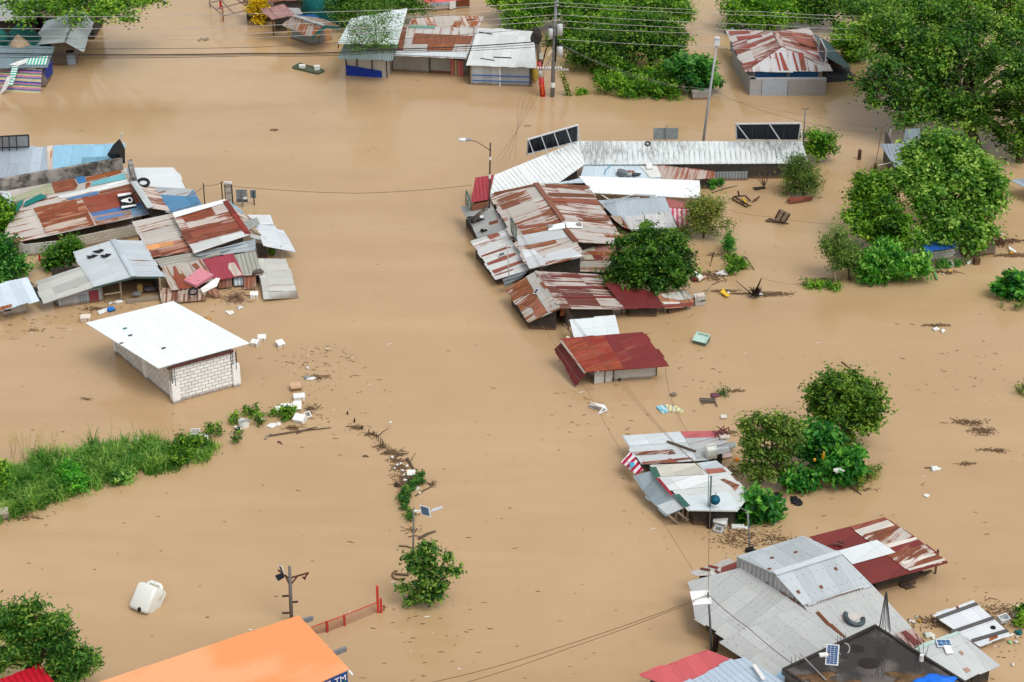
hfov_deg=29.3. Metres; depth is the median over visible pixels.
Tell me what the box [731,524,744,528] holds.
foam box
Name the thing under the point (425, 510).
solar lamp
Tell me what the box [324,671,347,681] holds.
banner
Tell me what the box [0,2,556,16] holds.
power line
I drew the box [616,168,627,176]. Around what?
washing tub
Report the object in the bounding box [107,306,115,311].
blue bag
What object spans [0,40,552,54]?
phone cable
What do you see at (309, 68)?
foam raft
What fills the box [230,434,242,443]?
weeds
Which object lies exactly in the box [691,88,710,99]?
concrete block
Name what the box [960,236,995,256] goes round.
concrete slab
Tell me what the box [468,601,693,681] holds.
service wire
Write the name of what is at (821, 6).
dark tree
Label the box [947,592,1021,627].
drift litter
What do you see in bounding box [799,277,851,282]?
twig mat
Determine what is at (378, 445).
drift litter
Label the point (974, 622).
floating white roof
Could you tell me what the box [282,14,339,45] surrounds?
market kiosk
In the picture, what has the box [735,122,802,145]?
billboard
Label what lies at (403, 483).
litter raft
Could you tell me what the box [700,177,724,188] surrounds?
leaf plant
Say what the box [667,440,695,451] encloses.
wooden pole
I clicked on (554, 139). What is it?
billboard
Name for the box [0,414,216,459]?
seed heads
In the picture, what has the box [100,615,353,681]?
orange roof house
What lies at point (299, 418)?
foam box
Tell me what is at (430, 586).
bush
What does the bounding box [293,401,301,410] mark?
foam box
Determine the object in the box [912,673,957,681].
blue tarp heap
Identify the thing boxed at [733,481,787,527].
papaya tree
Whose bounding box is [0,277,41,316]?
tin hut
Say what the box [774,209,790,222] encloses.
pallet
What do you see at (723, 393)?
weeds
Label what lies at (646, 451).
patched raft roof
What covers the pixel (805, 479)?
papaya tree
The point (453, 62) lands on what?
rusty market house
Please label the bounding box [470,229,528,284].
striped lean to
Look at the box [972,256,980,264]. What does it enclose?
short post
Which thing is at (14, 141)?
signboard
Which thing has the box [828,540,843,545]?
dark rag
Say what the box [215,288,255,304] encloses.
twig heap
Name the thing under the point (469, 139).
street lamp
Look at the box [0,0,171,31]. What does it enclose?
overhanging tree
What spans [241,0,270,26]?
yellow bush
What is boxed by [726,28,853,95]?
hip roof house
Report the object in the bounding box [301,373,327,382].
litter twigs
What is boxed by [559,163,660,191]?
pale flat roof
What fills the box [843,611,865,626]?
half tire
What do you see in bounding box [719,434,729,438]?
foam cover
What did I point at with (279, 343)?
foam box
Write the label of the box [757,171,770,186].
bare tree
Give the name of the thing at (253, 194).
road sign
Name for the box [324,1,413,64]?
thin canopy tree
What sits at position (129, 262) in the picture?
grey gable house
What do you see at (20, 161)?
blue roof house
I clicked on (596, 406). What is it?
arrow sign
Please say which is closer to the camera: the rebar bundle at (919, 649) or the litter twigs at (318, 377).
the rebar bundle at (919, 649)
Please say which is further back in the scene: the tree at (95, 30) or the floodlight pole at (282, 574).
the tree at (95, 30)
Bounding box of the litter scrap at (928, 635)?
[923,632,936,638]
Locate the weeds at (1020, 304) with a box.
[997,296,1023,312]
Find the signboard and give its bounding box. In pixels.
[0,134,29,150]
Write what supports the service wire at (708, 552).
attached to the utility pole at (704, 600)
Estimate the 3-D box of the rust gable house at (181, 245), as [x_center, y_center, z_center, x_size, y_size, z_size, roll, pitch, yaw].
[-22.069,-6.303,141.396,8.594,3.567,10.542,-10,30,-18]
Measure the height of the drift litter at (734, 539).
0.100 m
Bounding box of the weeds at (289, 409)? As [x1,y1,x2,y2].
[267,402,296,421]
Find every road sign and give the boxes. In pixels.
[236,190,247,206]
[250,190,255,204]
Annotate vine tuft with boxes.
[574,87,590,94]
[587,64,598,73]
[589,71,602,81]
[718,227,739,252]
[720,252,752,274]
[721,246,743,259]
[799,276,841,291]
[824,278,843,291]
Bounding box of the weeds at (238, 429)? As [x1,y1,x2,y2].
[229,427,244,434]
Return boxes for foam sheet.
[97,308,107,314]
[266,423,276,427]
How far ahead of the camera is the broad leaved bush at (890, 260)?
138.83 m
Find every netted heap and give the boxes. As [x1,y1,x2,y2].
[0,29,7,45]
[6,22,51,60]
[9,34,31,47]
[301,0,356,26]
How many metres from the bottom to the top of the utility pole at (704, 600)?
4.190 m
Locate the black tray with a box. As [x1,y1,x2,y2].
[753,187,765,189]
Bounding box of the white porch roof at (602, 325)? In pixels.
[563,315,619,336]
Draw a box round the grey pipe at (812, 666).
[799,653,825,679]
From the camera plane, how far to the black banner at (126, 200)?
147.82 m
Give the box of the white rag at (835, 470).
[833,467,844,473]
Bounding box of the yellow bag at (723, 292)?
[720,288,729,296]
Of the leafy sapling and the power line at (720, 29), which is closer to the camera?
the power line at (720, 29)
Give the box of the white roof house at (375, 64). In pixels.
[337,8,406,77]
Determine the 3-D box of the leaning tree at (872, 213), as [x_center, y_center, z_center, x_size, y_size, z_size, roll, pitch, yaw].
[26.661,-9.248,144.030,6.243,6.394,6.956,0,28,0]
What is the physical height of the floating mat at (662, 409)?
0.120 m
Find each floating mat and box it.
[656,404,668,413]
[664,404,683,413]
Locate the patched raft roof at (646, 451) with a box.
[621,431,735,474]
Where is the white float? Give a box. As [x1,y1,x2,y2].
[930,466,941,471]
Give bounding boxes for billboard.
[527,124,580,157]
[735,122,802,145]
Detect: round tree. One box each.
[594,212,707,297]
[797,359,898,446]
[883,122,1018,257]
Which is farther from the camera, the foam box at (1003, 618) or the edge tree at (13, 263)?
the edge tree at (13, 263)
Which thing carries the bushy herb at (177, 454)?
on the water
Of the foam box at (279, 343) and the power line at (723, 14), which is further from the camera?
the power line at (723, 14)
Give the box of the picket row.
[368,429,384,448]
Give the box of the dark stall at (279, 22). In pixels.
[269,0,301,31]
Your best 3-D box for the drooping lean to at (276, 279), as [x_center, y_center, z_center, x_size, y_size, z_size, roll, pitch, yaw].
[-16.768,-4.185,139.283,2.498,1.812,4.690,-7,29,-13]
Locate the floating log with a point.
(400, 574)
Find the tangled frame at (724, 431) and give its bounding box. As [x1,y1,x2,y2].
[712,425,730,435]
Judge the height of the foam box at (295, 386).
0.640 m
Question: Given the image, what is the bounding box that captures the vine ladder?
[557,70,571,95]
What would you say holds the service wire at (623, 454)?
attached to the grey house at (793, 598)
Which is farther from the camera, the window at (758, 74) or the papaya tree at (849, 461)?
the window at (758, 74)
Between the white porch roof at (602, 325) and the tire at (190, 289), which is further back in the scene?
the tire at (190, 289)
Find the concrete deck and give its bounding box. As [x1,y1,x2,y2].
[782,624,966,681]
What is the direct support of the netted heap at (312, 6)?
on the water
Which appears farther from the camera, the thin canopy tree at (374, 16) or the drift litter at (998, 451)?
the thin canopy tree at (374, 16)
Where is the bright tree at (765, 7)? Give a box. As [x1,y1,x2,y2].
[715,0,820,33]
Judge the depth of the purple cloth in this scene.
125.24 m
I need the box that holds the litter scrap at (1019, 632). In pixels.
[1014,629,1022,634]
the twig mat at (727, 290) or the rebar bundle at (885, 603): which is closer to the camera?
the rebar bundle at (885, 603)
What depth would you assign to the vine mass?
172.48 m
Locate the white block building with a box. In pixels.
[86,301,248,404]
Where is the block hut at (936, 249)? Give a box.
[917,239,955,261]
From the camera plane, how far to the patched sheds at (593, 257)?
140.26 m
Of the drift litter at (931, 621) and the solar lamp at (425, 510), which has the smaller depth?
the drift litter at (931, 621)
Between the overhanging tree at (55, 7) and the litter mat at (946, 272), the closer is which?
the litter mat at (946, 272)
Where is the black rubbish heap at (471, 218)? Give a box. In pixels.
[467,215,484,222]
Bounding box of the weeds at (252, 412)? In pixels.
[227,402,266,424]
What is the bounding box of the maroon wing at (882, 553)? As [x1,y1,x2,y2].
[810,517,947,590]
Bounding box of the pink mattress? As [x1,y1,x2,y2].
[184,268,213,287]
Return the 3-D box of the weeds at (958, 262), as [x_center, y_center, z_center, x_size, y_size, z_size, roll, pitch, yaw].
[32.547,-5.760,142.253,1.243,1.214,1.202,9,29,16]
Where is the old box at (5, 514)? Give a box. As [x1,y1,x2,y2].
[0,507,8,519]
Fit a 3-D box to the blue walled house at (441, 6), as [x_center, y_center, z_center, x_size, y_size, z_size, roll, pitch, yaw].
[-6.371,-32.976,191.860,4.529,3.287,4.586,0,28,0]
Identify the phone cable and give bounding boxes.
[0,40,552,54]
[0,43,547,55]
[9,45,552,57]
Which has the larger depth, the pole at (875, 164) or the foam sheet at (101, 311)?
the pole at (875, 164)
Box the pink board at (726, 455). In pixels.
[722,453,732,458]
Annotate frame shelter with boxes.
[208,0,249,21]
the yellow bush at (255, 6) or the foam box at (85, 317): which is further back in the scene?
the yellow bush at (255, 6)
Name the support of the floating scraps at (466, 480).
on the water
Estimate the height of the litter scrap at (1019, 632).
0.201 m
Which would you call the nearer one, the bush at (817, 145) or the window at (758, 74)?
the bush at (817, 145)
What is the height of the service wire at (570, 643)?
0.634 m
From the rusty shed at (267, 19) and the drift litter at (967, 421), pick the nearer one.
the drift litter at (967, 421)
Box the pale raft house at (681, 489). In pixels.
[633,461,748,526]
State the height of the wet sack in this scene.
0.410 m
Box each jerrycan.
[129,580,165,613]
[704,443,717,459]
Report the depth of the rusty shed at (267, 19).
190.12 m
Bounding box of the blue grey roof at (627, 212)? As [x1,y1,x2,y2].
[598,196,676,232]
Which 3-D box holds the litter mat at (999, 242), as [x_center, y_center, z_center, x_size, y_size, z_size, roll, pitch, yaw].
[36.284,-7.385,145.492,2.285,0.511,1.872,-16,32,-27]
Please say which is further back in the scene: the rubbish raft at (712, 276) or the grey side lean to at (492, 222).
the grey side lean to at (492, 222)
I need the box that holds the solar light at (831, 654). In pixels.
[819,644,839,669]
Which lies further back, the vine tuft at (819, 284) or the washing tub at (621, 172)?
the washing tub at (621, 172)
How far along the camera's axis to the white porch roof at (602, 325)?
131.05 m
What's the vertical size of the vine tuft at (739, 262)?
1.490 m
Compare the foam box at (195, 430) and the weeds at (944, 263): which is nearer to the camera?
the foam box at (195, 430)
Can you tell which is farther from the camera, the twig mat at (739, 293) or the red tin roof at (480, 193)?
the red tin roof at (480, 193)
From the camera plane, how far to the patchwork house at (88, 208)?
146.81 m
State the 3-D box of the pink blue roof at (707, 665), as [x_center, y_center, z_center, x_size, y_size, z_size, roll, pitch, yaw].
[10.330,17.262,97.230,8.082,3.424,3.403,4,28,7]
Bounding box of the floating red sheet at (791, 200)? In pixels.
[786,196,812,203]
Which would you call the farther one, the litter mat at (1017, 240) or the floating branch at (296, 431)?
the litter mat at (1017, 240)
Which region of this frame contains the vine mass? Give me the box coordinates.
[593,57,686,100]
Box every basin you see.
[132,291,140,295]
[143,286,156,290]
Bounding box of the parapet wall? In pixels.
[0,157,136,213]
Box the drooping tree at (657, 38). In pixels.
[600,2,697,67]
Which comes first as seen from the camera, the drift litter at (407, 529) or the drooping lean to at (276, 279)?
the drift litter at (407, 529)
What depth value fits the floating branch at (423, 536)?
111.18 m
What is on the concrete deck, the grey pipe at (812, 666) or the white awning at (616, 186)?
the grey pipe at (812, 666)
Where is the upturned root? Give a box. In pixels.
[735,278,761,297]
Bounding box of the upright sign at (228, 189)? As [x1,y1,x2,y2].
[224,181,233,204]
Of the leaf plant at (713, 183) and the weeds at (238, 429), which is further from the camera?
the leaf plant at (713, 183)
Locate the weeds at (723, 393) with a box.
[708,383,733,397]
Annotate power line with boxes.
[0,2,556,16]
[0,6,550,28]
[22,14,556,36]
[29,27,553,48]
[111,20,556,40]
[557,14,843,28]
[557,20,850,34]
[559,2,885,16]
[559,39,790,50]
[563,27,848,39]
[564,6,887,19]
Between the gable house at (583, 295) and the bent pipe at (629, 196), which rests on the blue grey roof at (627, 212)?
the bent pipe at (629, 196)
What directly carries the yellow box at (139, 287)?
in the grey gable house at (129, 262)
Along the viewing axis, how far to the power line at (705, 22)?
167.14 m
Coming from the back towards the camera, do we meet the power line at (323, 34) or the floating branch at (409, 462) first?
the power line at (323, 34)
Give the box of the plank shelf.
[126,295,158,303]
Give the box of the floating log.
[391,570,408,579]
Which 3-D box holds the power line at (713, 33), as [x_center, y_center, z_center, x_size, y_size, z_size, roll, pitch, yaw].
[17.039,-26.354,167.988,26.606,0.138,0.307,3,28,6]
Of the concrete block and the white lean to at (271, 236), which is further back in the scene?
the concrete block
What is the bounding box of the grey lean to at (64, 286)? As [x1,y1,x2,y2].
[35,266,101,307]
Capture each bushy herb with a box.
[0,458,17,493]
[53,455,90,493]
[109,463,141,485]
[161,420,225,469]
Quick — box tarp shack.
[0,45,54,93]
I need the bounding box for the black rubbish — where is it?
[899,579,916,589]
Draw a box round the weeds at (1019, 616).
[1010,602,1023,627]
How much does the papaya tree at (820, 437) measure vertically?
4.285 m
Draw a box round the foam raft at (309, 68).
[292,63,324,74]
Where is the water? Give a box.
[0,0,1023,681]
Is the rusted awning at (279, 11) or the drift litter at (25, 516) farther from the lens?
the rusted awning at (279, 11)
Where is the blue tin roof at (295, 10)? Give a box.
[288,8,320,18]
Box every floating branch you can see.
[266,427,330,436]
[406,457,413,469]
[417,531,435,539]
[766,219,788,223]
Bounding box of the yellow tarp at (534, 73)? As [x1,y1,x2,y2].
[532,62,537,82]
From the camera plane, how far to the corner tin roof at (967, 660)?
98.96 m
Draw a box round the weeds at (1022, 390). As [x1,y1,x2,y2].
[1009,377,1023,396]
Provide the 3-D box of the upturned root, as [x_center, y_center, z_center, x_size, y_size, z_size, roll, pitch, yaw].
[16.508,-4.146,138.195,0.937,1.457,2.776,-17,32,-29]
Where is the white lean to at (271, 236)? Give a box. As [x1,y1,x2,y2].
[243,215,295,258]
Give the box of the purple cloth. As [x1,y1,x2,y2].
[710,393,720,397]
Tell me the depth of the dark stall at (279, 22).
187.09 m
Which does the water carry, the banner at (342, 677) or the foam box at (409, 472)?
the foam box at (409, 472)
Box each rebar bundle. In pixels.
[837,634,845,653]
[876,660,884,678]
[878,591,890,634]
[914,641,928,657]
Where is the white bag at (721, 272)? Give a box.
[715,270,727,275]
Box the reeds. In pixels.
[0,428,222,524]
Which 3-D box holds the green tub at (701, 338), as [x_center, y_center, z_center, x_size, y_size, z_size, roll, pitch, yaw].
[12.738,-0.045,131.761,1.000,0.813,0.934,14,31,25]
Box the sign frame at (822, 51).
[818,39,826,64]
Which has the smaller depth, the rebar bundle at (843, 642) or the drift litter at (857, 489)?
the rebar bundle at (843, 642)
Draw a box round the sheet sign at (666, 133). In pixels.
[653,125,677,140]
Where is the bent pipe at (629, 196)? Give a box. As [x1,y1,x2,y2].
[603,194,655,203]
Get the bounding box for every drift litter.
[11,512,43,521]
[79,306,108,312]
[371,442,391,450]
[381,448,397,454]
[387,455,405,462]
[400,525,421,532]
[702,523,781,553]
[723,388,744,391]
[725,461,744,478]
[756,533,796,544]
[833,486,879,492]
[906,615,949,629]
[910,322,949,326]
[940,417,990,426]
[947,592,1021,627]
[953,460,976,465]
[966,425,999,435]
[976,447,1009,453]
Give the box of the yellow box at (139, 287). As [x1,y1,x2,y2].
[137,283,142,291]
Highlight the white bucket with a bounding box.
[919,654,923,661]
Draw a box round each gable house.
[73,239,164,301]
[132,199,261,303]
[502,270,693,329]
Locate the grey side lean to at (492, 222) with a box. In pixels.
[460,201,506,238]
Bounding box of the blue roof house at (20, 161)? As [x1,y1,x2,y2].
[0,143,124,177]
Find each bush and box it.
[0,588,109,681]
[34,233,96,271]
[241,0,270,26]
[393,535,466,608]
[773,147,829,198]
[799,120,842,161]
[814,217,871,279]
[849,231,936,286]
[987,265,1023,302]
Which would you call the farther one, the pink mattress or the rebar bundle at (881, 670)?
the pink mattress
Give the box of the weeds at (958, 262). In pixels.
[952,256,969,266]
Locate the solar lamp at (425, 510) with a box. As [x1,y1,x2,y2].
[412,505,442,551]
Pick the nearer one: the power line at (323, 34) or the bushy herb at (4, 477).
the bushy herb at (4, 477)
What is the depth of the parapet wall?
149.86 m
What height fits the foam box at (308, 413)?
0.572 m
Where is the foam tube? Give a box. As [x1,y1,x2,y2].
[693,271,702,280]
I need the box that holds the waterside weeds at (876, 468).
[854,461,884,490]
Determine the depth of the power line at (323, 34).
163.78 m
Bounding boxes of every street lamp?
[458,138,490,207]
[702,37,719,140]
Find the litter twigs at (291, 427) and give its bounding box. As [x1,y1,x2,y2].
[283,425,303,430]
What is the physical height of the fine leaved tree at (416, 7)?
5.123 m
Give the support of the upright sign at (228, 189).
on the water
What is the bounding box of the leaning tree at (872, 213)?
[832,164,920,251]
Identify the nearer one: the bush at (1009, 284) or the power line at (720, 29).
the bush at (1009, 284)
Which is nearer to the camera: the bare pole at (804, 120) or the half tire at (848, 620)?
the half tire at (848, 620)
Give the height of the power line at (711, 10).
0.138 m
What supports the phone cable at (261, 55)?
attached to the utility pole at (555, 31)
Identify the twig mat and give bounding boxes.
[703,289,739,292]
[716,292,762,295]
[745,291,794,296]
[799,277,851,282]
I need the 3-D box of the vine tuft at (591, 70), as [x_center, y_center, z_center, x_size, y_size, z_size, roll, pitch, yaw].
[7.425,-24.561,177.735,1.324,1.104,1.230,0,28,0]
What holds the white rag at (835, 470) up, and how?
in the papaya tree at (849, 461)
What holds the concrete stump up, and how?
in the water
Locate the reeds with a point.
(30, 488)
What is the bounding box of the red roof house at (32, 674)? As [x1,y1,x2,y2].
[0,663,53,681]
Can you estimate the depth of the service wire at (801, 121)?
163.67 m
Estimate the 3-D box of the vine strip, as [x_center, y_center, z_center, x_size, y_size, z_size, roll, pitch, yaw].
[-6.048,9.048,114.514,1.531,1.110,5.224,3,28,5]
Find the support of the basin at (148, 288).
in the grey gable house at (129, 262)
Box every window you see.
[755,72,786,76]
[790,71,817,76]
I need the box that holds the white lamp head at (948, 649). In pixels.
[943,645,953,654]
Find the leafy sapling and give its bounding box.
[822,19,872,65]
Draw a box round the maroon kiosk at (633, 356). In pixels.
[554,332,668,385]
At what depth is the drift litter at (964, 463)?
118.11 m
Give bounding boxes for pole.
[275,564,308,617]
[506,239,509,286]
[530,30,544,96]
[537,0,568,96]
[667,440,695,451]
[690,590,718,651]
[707,476,719,528]
[739,507,749,546]
[803,108,809,142]
[873,129,881,169]
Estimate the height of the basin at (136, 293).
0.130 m
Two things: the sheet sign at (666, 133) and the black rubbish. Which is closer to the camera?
the black rubbish
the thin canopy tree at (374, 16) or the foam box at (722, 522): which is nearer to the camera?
the foam box at (722, 522)
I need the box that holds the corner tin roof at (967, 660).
[895,628,999,681]
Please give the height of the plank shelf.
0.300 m
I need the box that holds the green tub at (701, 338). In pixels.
[692,331,710,345]
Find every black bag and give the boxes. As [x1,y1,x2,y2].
[745,546,755,552]
[790,496,802,505]
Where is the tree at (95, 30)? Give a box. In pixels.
[0,0,102,38]
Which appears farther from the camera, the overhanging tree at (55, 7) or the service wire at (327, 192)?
the overhanging tree at (55, 7)
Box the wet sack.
[252,269,263,274]
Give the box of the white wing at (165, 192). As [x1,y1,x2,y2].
[124,167,201,218]
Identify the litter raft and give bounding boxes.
[387,471,411,482]
[388,475,408,491]
[389,459,416,472]
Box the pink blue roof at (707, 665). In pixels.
[639,649,784,681]
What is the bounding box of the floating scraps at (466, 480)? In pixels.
[6,80,1023,680]
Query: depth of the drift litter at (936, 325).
133.98 m
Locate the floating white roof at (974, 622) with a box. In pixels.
[933,600,1011,646]
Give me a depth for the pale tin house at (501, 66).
174.85 m
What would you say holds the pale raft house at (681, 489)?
on the water
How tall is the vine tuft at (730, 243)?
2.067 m
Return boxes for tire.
[92,249,103,252]
[137,177,149,187]
[188,288,197,295]
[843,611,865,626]
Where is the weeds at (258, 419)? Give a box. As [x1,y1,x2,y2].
[253,416,267,426]
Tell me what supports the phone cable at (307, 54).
attached to the utility pole at (555, 31)
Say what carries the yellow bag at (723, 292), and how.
on the twig mat at (727, 290)
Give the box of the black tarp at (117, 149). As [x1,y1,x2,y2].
[108,133,124,163]
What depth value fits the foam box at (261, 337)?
132.04 m
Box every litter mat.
[932,270,963,274]
[992,253,1023,256]
[993,236,1016,247]
[997,238,1023,243]
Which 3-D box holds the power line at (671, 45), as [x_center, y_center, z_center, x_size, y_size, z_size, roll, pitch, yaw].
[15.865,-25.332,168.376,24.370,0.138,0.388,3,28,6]
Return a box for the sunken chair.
[699,398,717,406]
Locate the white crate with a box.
[694,293,705,305]
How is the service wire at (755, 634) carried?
attached to the utility pole at (704, 600)
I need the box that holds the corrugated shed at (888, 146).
[880,128,919,172]
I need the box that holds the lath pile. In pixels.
[918,570,931,575]
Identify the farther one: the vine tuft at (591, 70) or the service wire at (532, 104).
the vine tuft at (591, 70)
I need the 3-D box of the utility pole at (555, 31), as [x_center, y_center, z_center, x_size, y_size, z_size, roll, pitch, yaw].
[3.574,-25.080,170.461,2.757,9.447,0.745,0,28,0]
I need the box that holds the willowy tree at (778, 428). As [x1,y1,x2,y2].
[729,405,810,486]
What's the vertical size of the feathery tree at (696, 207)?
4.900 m
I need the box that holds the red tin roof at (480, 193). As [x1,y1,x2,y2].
[471,175,493,203]
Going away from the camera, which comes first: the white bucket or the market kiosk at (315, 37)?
the white bucket
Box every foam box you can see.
[80,314,90,321]
[190,428,200,437]
[250,291,258,298]
[250,338,259,346]
[257,334,265,340]
[275,339,285,347]
[289,381,301,391]
[292,413,306,423]
[293,392,304,403]
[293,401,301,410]
[303,411,311,417]
[314,65,319,69]
[407,470,414,475]
[713,518,727,528]
[713,525,723,533]
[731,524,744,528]
[996,613,1010,623]
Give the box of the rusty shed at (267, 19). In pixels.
[243,0,274,21]
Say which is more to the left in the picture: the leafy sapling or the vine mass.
the vine mass
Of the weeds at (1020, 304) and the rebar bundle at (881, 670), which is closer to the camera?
the rebar bundle at (881, 670)
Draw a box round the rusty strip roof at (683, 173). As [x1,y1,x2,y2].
[657,165,747,188]
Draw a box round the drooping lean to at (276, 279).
[258,258,298,299]
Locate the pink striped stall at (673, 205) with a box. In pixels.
[666,199,688,228]
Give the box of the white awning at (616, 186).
[579,176,700,201]
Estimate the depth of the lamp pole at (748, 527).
109.24 m
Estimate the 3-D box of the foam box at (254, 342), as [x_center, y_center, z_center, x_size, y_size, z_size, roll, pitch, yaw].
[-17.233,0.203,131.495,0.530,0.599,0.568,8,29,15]
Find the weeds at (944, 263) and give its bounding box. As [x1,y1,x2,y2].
[933,253,952,268]
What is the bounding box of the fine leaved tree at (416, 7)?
[319,0,445,24]
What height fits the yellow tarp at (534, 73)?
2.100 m
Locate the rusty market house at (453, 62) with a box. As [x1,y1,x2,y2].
[391,15,483,76]
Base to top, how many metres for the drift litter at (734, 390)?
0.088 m
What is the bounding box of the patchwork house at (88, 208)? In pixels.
[0,169,148,255]
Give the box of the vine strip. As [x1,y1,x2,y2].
[395,469,425,521]
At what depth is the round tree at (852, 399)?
117.61 m
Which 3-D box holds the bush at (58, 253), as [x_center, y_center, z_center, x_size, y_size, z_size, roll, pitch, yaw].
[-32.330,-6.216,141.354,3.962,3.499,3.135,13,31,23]
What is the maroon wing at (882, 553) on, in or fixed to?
on the water
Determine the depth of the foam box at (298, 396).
124.77 m
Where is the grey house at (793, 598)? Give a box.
[688,536,922,674]
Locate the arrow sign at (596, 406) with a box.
[589,402,606,413]
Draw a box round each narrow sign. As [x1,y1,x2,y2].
[465,190,471,209]
[510,217,516,240]
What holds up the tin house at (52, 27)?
on the water
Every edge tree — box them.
[0,193,23,235]
[0,227,46,282]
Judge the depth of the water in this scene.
126.19 m
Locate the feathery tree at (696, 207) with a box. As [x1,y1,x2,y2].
[675,186,740,240]
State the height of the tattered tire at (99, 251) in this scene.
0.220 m
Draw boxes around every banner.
[117,192,135,207]
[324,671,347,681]
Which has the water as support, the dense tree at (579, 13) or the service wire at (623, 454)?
the dense tree at (579, 13)
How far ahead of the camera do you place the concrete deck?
95.58 m
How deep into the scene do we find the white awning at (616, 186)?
151.42 m
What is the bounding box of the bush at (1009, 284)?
[987,265,1023,302]
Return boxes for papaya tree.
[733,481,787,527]
[777,462,826,496]
[785,415,848,469]
[812,441,872,489]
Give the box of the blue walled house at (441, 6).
[424,0,469,11]
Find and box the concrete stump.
[857,149,861,159]
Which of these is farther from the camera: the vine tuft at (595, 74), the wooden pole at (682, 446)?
the vine tuft at (595, 74)
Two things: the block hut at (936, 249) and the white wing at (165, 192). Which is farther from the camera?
the white wing at (165, 192)
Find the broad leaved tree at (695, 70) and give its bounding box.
[661,44,726,93]
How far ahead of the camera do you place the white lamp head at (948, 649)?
98.94 m
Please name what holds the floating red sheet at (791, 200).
on the water
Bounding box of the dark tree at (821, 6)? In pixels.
[795,0,850,35]
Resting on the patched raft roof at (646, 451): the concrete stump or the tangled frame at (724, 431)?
the tangled frame at (724, 431)
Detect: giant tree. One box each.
[830,0,1023,149]
[990,38,1023,164]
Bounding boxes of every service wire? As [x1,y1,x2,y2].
[186,182,470,196]
[434,594,707,681]
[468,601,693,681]
[497,194,707,473]
[497,196,708,474]
[498,48,553,156]
[499,195,706,472]
[509,60,548,157]
[515,54,552,156]
[543,327,692,569]
[558,42,899,131]
[560,43,712,89]
[708,489,710,592]
[709,595,802,670]
[721,94,891,133]
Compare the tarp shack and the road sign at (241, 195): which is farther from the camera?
the tarp shack
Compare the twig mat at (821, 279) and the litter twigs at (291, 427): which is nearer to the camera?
the litter twigs at (291, 427)
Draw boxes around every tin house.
[36,8,93,64]
[466,26,536,86]
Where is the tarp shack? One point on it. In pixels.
(25, 75)
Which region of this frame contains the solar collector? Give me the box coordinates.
[935,639,952,647]
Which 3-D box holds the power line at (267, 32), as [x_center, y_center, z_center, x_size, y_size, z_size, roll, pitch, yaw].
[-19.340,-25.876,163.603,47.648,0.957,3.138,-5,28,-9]
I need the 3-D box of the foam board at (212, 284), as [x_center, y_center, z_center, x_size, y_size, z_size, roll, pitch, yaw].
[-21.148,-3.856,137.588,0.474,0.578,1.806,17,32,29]
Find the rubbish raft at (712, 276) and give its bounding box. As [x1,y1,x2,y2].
[696,268,734,281]
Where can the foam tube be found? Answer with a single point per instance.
(699, 277)
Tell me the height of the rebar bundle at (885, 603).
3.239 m
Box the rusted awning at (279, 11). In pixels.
[260,4,294,34]
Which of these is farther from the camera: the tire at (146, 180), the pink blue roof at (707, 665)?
the tire at (146, 180)
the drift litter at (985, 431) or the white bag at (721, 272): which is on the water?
the drift litter at (985, 431)
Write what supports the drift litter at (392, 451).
on the water
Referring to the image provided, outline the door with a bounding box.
[67,53,75,64]
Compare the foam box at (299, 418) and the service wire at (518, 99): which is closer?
the foam box at (299, 418)
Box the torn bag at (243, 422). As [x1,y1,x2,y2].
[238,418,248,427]
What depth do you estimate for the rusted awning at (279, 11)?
184.39 m
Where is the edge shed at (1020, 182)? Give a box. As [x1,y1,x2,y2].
[1011,178,1023,186]
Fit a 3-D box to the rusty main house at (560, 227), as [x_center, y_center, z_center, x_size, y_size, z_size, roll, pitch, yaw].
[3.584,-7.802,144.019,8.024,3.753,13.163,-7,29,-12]
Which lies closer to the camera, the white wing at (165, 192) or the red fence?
the red fence
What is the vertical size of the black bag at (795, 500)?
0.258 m
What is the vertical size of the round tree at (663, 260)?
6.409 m
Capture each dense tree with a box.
[485,0,561,30]
[542,0,708,52]
[563,16,648,73]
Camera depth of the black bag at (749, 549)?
109.67 m
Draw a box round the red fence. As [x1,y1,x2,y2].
[311,586,382,633]
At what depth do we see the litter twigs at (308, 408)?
123.90 m
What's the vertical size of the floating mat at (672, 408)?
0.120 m
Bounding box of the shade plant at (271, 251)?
[267,247,279,255]
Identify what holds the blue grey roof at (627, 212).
on the water
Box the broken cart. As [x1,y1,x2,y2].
[731,191,759,207]
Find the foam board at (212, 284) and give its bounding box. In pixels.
[200,278,219,293]
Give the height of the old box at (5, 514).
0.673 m
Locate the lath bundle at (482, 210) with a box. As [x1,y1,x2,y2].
[473,205,487,221]
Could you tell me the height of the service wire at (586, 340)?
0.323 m
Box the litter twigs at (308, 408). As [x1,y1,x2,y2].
[299,403,321,414]
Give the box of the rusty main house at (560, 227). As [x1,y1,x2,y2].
[490,182,621,276]
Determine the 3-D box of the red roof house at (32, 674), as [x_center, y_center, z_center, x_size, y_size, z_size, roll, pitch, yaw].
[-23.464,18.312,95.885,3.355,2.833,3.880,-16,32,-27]
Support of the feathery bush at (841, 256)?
on the water
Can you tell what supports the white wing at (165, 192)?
on the water
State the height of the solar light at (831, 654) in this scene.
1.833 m
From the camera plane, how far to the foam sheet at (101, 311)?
135.69 m
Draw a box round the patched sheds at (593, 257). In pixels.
[580,244,618,274]

